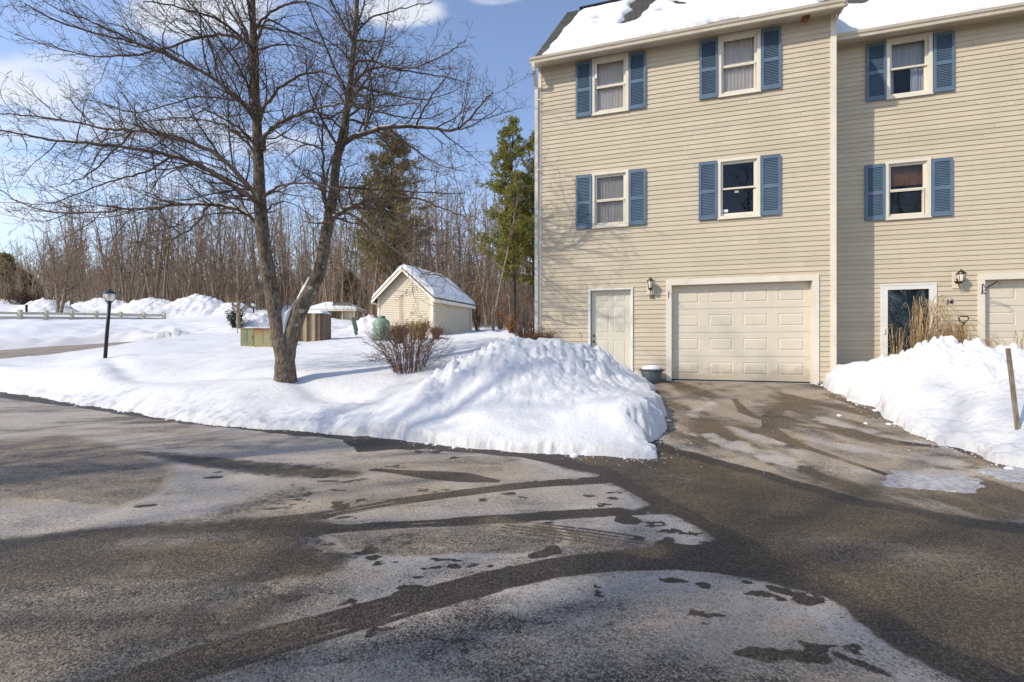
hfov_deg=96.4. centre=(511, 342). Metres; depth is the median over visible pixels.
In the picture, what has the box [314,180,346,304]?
bare tree
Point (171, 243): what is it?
bare tree
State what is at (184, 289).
bare tree
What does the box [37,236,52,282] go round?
bare tree
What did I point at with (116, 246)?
bare tree
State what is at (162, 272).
bare tree
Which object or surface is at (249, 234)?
bare tree
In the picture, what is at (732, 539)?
road
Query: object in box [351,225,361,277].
bare tree
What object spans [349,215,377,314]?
pine tree
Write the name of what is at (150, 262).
bare tree
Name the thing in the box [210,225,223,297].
bare tree
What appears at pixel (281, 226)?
bare tree
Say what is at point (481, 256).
bare tree
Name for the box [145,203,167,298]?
bare tree
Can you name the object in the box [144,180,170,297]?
bare tree
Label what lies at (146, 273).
bare tree
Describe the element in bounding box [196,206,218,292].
bare tree
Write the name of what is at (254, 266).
bare tree
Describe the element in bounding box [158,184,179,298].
bare tree
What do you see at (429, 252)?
bare tree
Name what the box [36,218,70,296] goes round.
bare tree
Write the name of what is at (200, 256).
bare tree
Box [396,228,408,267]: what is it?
bare tree
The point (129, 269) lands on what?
bare tree
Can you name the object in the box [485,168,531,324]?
bare tree
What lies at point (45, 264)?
bare tree
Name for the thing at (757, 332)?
garage door
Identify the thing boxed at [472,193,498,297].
bare tree
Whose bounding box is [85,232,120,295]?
bare tree
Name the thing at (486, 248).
bare tree
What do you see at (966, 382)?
snow pile
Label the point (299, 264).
bare tree
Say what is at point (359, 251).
bare tree
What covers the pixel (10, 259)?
spruce tree
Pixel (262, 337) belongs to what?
utility cabinet
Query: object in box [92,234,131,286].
bare tree
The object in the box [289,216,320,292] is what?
bare tree
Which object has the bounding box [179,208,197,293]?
bare tree
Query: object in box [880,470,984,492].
ice patch
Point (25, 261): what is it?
woods
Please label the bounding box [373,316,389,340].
gas tank
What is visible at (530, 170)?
pine tree
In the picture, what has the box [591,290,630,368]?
entry door
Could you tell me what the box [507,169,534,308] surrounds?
bare tree
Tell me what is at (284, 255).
bare tree
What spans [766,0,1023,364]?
townhouse
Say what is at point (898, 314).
entry door
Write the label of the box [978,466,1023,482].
ice patch
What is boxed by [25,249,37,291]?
bare tree
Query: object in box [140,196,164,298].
bare tree
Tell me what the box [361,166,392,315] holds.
bare tree
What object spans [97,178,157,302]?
bare tree
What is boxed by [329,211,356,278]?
bare tree
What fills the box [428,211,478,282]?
bare tree
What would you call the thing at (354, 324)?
leaning post
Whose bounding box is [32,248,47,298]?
bare tree
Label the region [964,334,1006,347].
ornamental grass
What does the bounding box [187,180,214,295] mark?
bare tree
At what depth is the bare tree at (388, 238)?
43.99 m
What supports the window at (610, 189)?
in the townhouse at (685, 205)
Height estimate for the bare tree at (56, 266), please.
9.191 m
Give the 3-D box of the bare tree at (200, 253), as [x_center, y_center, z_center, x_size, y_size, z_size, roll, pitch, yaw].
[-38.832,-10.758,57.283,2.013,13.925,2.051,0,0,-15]
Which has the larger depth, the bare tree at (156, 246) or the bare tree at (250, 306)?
the bare tree at (156, 246)
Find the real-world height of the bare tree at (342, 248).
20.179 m
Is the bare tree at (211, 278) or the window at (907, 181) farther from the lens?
the bare tree at (211, 278)
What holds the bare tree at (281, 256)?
on the snow ground at (206, 370)
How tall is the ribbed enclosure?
1.615 m
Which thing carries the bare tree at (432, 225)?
on the snow ground at (206, 370)
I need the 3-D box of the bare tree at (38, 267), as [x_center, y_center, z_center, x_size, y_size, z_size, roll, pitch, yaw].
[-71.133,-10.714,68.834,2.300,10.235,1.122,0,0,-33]
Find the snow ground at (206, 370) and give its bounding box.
[0,299,1023,464]
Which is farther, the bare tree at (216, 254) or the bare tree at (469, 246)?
the bare tree at (216, 254)
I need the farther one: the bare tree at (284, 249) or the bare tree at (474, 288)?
the bare tree at (284, 249)
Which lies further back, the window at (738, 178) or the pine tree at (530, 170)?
the pine tree at (530, 170)
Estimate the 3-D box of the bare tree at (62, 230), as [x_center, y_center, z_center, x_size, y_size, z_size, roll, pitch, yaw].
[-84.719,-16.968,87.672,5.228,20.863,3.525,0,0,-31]
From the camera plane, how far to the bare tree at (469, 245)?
69.36 m
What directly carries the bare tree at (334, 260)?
on the snow ground at (206, 370)
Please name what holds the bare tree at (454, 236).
on the snow ground at (206, 370)
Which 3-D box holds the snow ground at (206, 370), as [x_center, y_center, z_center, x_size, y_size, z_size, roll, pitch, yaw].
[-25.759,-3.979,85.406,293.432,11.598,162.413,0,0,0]
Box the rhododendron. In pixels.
[224,306,246,327]
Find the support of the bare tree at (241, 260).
on the snow ground at (206, 370)
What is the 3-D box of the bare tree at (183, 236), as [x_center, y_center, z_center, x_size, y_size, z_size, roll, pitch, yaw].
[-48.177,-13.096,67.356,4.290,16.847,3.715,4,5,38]
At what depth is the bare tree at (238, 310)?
28.86 m
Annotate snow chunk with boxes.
[570,452,578,458]
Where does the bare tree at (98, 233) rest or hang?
on the snow ground at (206, 370)
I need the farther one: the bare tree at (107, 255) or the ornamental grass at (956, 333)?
the bare tree at (107, 255)
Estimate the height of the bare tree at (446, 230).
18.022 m
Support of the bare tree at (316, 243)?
on the snow ground at (206, 370)
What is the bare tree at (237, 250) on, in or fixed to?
on the snow ground at (206, 370)
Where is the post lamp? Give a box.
[102,288,116,357]
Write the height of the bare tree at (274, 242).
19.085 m
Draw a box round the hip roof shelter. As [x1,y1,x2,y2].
[309,302,367,319]
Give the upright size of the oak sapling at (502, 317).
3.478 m
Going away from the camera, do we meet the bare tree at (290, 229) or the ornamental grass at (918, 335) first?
the ornamental grass at (918, 335)
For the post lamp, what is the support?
on the snow ground at (206, 370)
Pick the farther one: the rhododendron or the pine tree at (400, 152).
the pine tree at (400, 152)
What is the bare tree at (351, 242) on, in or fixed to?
on the snow ground at (206, 370)
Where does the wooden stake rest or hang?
on the snow ground at (206, 370)
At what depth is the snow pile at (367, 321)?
29.33 m
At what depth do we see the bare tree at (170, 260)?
86.42 m
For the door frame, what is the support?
in the townhouse at (930, 150)
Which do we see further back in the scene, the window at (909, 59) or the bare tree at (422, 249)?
the bare tree at (422, 249)
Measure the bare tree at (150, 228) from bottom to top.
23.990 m
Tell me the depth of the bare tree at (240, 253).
61.42 m
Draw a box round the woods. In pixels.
[0,230,529,322]
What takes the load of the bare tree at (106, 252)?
on the snow ground at (206, 370)
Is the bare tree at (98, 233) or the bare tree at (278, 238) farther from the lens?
the bare tree at (98, 233)
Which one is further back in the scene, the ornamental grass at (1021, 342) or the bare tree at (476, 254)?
the bare tree at (476, 254)
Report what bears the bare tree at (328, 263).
on the snow ground at (206, 370)
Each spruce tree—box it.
[0,252,29,299]
[12,272,43,299]
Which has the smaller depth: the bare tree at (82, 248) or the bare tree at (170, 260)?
the bare tree at (82, 248)
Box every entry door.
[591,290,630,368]
[888,289,927,355]
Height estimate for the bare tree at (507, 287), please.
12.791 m
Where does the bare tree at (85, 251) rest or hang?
on the snow ground at (206, 370)
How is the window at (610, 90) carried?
in the townhouse at (685, 205)
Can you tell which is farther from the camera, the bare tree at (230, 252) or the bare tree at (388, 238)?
the bare tree at (230, 252)
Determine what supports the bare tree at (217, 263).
on the snow ground at (206, 370)
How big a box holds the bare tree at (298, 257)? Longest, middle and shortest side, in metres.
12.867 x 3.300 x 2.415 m
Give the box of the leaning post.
[351,317,358,334]
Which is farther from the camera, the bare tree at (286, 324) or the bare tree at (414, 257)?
the bare tree at (414, 257)
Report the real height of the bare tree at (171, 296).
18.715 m
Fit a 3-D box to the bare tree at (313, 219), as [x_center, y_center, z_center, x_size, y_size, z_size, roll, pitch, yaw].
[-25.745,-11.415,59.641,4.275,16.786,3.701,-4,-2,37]
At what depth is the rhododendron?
29.31 m
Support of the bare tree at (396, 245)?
on the snow ground at (206, 370)
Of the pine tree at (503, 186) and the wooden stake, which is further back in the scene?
the pine tree at (503, 186)
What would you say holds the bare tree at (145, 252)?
on the snow ground at (206, 370)
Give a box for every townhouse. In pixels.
[529,0,847,384]
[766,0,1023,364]
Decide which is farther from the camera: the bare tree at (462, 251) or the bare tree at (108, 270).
the bare tree at (108, 270)
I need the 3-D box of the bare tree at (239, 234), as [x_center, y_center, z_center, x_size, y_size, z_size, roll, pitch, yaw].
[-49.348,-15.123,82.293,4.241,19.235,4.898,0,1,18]
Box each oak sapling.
[471,279,483,330]
[488,286,509,329]
[504,310,518,332]
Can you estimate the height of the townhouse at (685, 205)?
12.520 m
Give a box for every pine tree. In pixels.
[339,124,438,275]
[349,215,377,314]
[473,115,534,329]
[498,130,534,326]
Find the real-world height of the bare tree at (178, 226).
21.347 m
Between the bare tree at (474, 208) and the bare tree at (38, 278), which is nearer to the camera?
the bare tree at (474, 208)
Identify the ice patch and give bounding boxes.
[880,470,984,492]
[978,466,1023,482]
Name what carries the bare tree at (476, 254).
on the snow ground at (206, 370)
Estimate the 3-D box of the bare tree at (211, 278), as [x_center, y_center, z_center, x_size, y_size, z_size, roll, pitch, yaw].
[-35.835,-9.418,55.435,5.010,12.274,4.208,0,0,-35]
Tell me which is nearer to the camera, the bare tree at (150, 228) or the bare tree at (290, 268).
the bare tree at (290, 268)
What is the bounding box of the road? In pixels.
[0,341,1023,681]
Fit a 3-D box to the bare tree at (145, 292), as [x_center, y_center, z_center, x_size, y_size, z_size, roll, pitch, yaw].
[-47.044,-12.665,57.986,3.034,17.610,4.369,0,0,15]
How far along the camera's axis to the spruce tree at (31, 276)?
89.94 m
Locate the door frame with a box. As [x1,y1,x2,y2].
[883,285,933,356]
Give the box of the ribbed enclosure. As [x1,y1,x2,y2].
[298,310,331,341]
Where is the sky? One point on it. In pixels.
(504, 34)
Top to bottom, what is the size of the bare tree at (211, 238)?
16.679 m
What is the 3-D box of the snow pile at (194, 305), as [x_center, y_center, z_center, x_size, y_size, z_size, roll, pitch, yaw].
[-39.214,-3.932,50.354,23.118,3.049,6.620,0,0,5]
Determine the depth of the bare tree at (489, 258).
53.80 m
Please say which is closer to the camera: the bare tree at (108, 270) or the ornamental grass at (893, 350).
the ornamental grass at (893, 350)
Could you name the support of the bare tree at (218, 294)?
on the snow ground at (206, 370)
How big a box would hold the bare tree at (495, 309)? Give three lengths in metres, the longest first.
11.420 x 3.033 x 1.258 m
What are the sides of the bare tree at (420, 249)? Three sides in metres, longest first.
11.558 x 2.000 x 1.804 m
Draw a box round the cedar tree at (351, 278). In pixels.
[332,270,365,308]
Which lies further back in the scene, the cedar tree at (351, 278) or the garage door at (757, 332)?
the cedar tree at (351, 278)
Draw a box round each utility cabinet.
[240,328,253,345]
[254,328,271,346]
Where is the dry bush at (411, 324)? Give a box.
[405,317,432,339]
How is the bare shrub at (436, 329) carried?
on the snow ground at (206, 370)
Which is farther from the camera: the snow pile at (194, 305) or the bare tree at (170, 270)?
the bare tree at (170, 270)
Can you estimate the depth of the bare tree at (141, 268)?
76.13 m
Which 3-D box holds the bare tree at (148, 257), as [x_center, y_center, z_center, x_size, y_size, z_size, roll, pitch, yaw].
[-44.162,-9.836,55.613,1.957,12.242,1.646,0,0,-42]
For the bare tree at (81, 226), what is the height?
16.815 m
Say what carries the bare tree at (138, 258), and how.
on the snow ground at (206, 370)
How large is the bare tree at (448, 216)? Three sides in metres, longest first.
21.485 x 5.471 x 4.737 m
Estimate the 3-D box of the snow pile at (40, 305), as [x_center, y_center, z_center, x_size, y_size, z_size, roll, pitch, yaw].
[-46.995,-3.644,46.020,6.617,1.841,4.570,0,0,0]
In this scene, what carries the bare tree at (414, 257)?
on the snow ground at (206, 370)
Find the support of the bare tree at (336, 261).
on the snow ground at (206, 370)
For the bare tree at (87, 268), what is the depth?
57.96 m
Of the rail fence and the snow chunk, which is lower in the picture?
the snow chunk
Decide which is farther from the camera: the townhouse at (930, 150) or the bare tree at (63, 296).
the bare tree at (63, 296)
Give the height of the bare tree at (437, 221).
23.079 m
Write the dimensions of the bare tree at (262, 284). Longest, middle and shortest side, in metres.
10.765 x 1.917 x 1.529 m
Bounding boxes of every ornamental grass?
[884,323,909,355]
[903,295,984,347]
[936,321,981,343]
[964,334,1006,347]
[1013,330,1023,348]
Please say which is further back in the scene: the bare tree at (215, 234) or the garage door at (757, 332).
the bare tree at (215, 234)
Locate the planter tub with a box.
[639,365,664,382]
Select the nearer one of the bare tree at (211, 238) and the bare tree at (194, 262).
the bare tree at (194, 262)
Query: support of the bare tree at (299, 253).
on the snow ground at (206, 370)
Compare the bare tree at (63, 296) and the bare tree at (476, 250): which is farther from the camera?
the bare tree at (476, 250)
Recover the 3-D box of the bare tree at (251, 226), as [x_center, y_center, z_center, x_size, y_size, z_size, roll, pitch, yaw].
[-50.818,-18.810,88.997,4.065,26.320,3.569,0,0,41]
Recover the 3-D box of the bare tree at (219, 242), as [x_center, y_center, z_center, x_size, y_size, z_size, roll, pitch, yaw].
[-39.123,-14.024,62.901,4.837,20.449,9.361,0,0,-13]
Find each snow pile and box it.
[7,297,79,312]
[70,293,258,317]
[226,313,269,328]
[313,336,666,458]
[347,314,376,330]
[815,335,1023,467]
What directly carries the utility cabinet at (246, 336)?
on the snow ground at (206, 370)
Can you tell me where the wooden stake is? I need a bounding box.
[1005,348,1020,429]
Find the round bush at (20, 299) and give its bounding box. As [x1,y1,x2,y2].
[0,286,54,304]
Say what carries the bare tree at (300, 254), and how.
on the snow ground at (206, 370)
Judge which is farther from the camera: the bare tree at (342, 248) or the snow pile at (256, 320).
the bare tree at (342, 248)
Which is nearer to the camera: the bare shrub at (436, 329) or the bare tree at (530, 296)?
the bare shrub at (436, 329)
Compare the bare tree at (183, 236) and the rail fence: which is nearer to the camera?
the rail fence
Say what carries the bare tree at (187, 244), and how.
on the snow ground at (206, 370)
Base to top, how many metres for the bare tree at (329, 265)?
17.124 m
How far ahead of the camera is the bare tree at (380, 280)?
44.50 m
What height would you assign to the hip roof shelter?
2.159 m
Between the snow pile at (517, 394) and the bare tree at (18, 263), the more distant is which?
the bare tree at (18, 263)
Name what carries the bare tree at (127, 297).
on the snow ground at (206, 370)
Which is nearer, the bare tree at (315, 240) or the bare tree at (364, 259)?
the bare tree at (364, 259)
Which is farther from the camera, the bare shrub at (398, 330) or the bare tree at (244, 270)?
the bare tree at (244, 270)
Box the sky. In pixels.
[0,0,607,304]
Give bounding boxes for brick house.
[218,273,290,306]
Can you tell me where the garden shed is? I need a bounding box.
[371,264,476,335]
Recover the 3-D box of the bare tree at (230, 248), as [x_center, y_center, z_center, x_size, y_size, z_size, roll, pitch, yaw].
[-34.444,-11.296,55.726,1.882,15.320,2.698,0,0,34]
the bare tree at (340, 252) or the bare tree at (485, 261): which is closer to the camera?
the bare tree at (485, 261)
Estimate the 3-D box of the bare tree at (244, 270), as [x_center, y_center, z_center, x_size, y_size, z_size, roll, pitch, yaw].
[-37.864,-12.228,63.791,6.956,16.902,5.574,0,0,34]
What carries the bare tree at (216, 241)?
on the snow ground at (206, 370)
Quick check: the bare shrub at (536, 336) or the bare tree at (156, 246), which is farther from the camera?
the bare tree at (156, 246)
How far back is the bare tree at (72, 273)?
54.48 m
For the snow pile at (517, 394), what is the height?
1.622 m
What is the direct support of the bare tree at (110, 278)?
on the snow ground at (206, 370)
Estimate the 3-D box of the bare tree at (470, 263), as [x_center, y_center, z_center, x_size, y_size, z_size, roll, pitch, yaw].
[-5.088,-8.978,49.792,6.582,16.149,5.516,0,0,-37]
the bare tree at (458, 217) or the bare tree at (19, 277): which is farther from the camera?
the bare tree at (458, 217)
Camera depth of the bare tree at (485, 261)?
37.37 m
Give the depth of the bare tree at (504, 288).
38.17 m
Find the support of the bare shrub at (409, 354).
on the snow ground at (206, 370)
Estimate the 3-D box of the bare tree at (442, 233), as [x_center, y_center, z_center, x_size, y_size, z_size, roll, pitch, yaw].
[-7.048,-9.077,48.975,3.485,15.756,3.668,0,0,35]
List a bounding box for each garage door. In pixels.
[672,282,809,382]
[985,280,1023,348]
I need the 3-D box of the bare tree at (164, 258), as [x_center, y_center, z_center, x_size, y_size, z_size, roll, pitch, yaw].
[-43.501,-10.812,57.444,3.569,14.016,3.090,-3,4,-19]
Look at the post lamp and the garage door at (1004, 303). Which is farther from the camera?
the post lamp
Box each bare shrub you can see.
[356,311,454,373]
[391,321,410,343]
[428,325,444,338]
[509,317,534,338]
[523,326,559,339]
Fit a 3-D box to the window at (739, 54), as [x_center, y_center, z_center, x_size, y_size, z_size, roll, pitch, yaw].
[4.923,-6.027,9.935,0.850,1.347,0.163,0,0,17]
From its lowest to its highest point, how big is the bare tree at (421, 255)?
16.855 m
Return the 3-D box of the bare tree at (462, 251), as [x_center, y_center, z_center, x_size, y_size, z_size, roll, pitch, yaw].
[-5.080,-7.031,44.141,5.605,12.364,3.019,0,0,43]
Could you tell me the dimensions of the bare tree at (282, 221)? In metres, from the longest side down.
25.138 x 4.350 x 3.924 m
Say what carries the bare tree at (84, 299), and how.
on the snow ground at (206, 370)
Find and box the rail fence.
[0,309,165,319]
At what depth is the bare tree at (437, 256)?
36.88 m
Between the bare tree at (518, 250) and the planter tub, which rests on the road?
the planter tub
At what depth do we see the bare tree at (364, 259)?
46.97 m
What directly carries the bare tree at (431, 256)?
on the snow ground at (206, 370)
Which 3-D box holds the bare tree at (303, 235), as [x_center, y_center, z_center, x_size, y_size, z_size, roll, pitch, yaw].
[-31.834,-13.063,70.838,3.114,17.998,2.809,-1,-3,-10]
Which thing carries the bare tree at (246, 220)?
on the snow ground at (206, 370)
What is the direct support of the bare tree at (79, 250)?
on the snow ground at (206, 370)
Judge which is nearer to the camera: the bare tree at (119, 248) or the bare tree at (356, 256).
the bare tree at (356, 256)
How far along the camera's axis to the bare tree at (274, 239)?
67.35 m
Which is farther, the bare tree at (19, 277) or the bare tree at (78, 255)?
the bare tree at (19, 277)
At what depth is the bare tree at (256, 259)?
77.33 m
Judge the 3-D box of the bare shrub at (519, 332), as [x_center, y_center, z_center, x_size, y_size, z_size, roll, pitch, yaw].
[0.364,-0.265,12.176,0.912,0.848,0.939,0,0,0]
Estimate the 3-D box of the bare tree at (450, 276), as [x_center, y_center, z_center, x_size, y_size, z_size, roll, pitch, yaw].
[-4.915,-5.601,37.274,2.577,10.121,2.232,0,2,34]
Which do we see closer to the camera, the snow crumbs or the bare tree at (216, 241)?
the snow crumbs
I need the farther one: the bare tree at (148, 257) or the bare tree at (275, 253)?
the bare tree at (275, 253)
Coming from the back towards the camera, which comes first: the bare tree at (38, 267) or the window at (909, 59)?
the bare tree at (38, 267)
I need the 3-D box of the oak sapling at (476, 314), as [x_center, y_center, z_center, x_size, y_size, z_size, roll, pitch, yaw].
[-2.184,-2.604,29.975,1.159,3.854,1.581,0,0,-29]
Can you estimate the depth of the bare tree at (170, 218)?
69.43 m
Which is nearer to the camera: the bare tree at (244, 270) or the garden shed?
the garden shed
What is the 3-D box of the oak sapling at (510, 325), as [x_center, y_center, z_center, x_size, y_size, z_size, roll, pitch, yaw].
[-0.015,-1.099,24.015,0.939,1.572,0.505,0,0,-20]
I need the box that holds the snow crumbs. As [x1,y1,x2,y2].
[10,384,1013,470]
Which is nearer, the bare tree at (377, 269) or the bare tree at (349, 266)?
the bare tree at (377, 269)
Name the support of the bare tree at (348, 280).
on the snow ground at (206, 370)
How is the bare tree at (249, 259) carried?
on the snow ground at (206, 370)
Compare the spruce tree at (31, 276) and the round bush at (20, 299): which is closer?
the round bush at (20, 299)
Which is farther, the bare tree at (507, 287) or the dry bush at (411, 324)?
the bare tree at (507, 287)
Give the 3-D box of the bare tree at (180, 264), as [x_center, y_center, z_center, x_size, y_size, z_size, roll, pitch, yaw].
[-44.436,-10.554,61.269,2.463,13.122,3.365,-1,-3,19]
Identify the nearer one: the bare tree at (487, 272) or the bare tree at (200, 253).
the bare tree at (487, 272)
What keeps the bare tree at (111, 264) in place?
on the snow ground at (206, 370)
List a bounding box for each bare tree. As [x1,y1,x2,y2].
[0,0,535,382]
[9,240,28,291]
[12,260,24,293]
[17,220,98,311]
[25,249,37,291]
[27,221,70,299]
[30,240,47,293]
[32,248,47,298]
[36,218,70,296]
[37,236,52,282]
[38,239,72,301]
[44,202,97,304]
[52,200,78,300]
[55,199,97,302]
[59,193,87,301]
[60,207,90,266]
[64,208,87,300]
[66,202,95,299]
[72,223,94,301]
[75,193,145,300]
[77,233,94,296]
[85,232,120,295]
[86,189,119,289]
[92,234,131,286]
[93,229,113,273]
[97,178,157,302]
[98,229,119,285]
[99,221,123,297]
[104,193,129,299]
[108,216,131,271]
[112,212,131,300]
[113,172,178,298]
[119,170,161,297]
[124,219,135,296]
[125,203,151,301]
[132,220,147,293]
[136,178,181,296]
[136,202,154,299]
[137,218,148,297]
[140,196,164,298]
[141,174,164,284]
[141,212,158,298]
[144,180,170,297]
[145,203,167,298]
[146,205,180,300]
[147,178,186,298]
[150,228,181,298]
[152,185,179,299]
[157,226,163,298]
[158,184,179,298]
[159,209,179,295]
[159,217,209,294]
[162,194,217,293]
[162,235,175,299]
[165,208,204,297]
[169,179,183,296]
[169,221,188,298]
[170,195,196,293]
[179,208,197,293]
[183,184,242,299]
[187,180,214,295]
[187,206,211,295]
[191,212,236,297]
[192,224,231,293]
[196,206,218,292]
[197,207,207,294]
[198,161,248,301]
[198,207,219,287]
[202,184,231,293]
[207,185,228,295]
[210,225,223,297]
[211,200,259,303]
[217,186,237,302]
[221,202,239,302]
[221,216,237,302]
[222,242,263,328]
[225,206,252,294]
[228,199,284,309]
[232,222,245,298]
[233,231,251,296]
[236,179,255,277]
[236,181,257,300]
[237,200,256,309]
[244,215,278,304]
[245,182,256,264]
[249,194,279,307]
[254,180,287,305]
[257,229,276,309]
[267,195,295,299]
[267,200,280,270]
[269,188,299,307]
[269,218,298,305]
[271,181,291,280]
[276,205,291,295]
[276,228,287,289]
[278,219,294,300]
[281,205,298,271]
[283,236,297,297]
[284,211,314,285]
[285,199,309,288]
[288,166,360,301]
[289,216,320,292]
[290,218,312,288]
[294,239,312,293]
[295,203,313,303]
[300,196,320,302]
[309,190,327,301]
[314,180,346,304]
[314,192,364,277]
[314,221,351,299]
[316,197,358,292]
[320,228,337,301]
[327,221,347,297]
[328,215,356,302]
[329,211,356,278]
[333,202,373,291]
[337,226,374,306]
[343,198,360,271]
[349,189,363,305]
[350,170,407,312]
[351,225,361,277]
[355,210,375,306]
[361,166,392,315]
[361,169,416,279]
[372,163,399,277]
[372,203,431,282]
[390,185,438,270]
[391,161,434,266]
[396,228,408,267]
[406,188,438,262]
[413,214,426,268]
[417,186,441,269]
[417,198,454,279]
[422,226,436,269]
[423,154,456,273]
[425,187,460,275]
[428,185,452,272]
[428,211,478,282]
[431,180,459,269]
[438,207,486,288]
[440,190,457,276]
[440,212,464,283]
[442,149,519,326]
[443,204,463,281]
[444,182,483,295]
[448,198,501,323]
[451,188,465,269]
[451,192,469,287]
[455,221,496,321]
[456,212,484,270]
[465,202,502,320]
[468,176,481,285]
[471,185,500,325]
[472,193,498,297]
[476,203,496,327]
[477,194,493,323]
[478,212,496,302]
[484,190,531,323]
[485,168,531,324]
[492,180,523,330]
[498,193,511,325]
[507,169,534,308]
[516,258,532,326]
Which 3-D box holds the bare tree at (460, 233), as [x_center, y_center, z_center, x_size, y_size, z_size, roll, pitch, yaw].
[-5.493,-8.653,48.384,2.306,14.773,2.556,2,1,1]
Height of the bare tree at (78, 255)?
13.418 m
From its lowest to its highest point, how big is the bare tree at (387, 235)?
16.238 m
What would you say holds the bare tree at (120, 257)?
on the snow ground at (206, 370)
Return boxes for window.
[591,53,628,115]
[591,169,628,228]
[717,155,760,219]
[718,28,760,97]
[885,157,931,219]
[886,32,933,99]
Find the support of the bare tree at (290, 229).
on the snow ground at (206, 370)

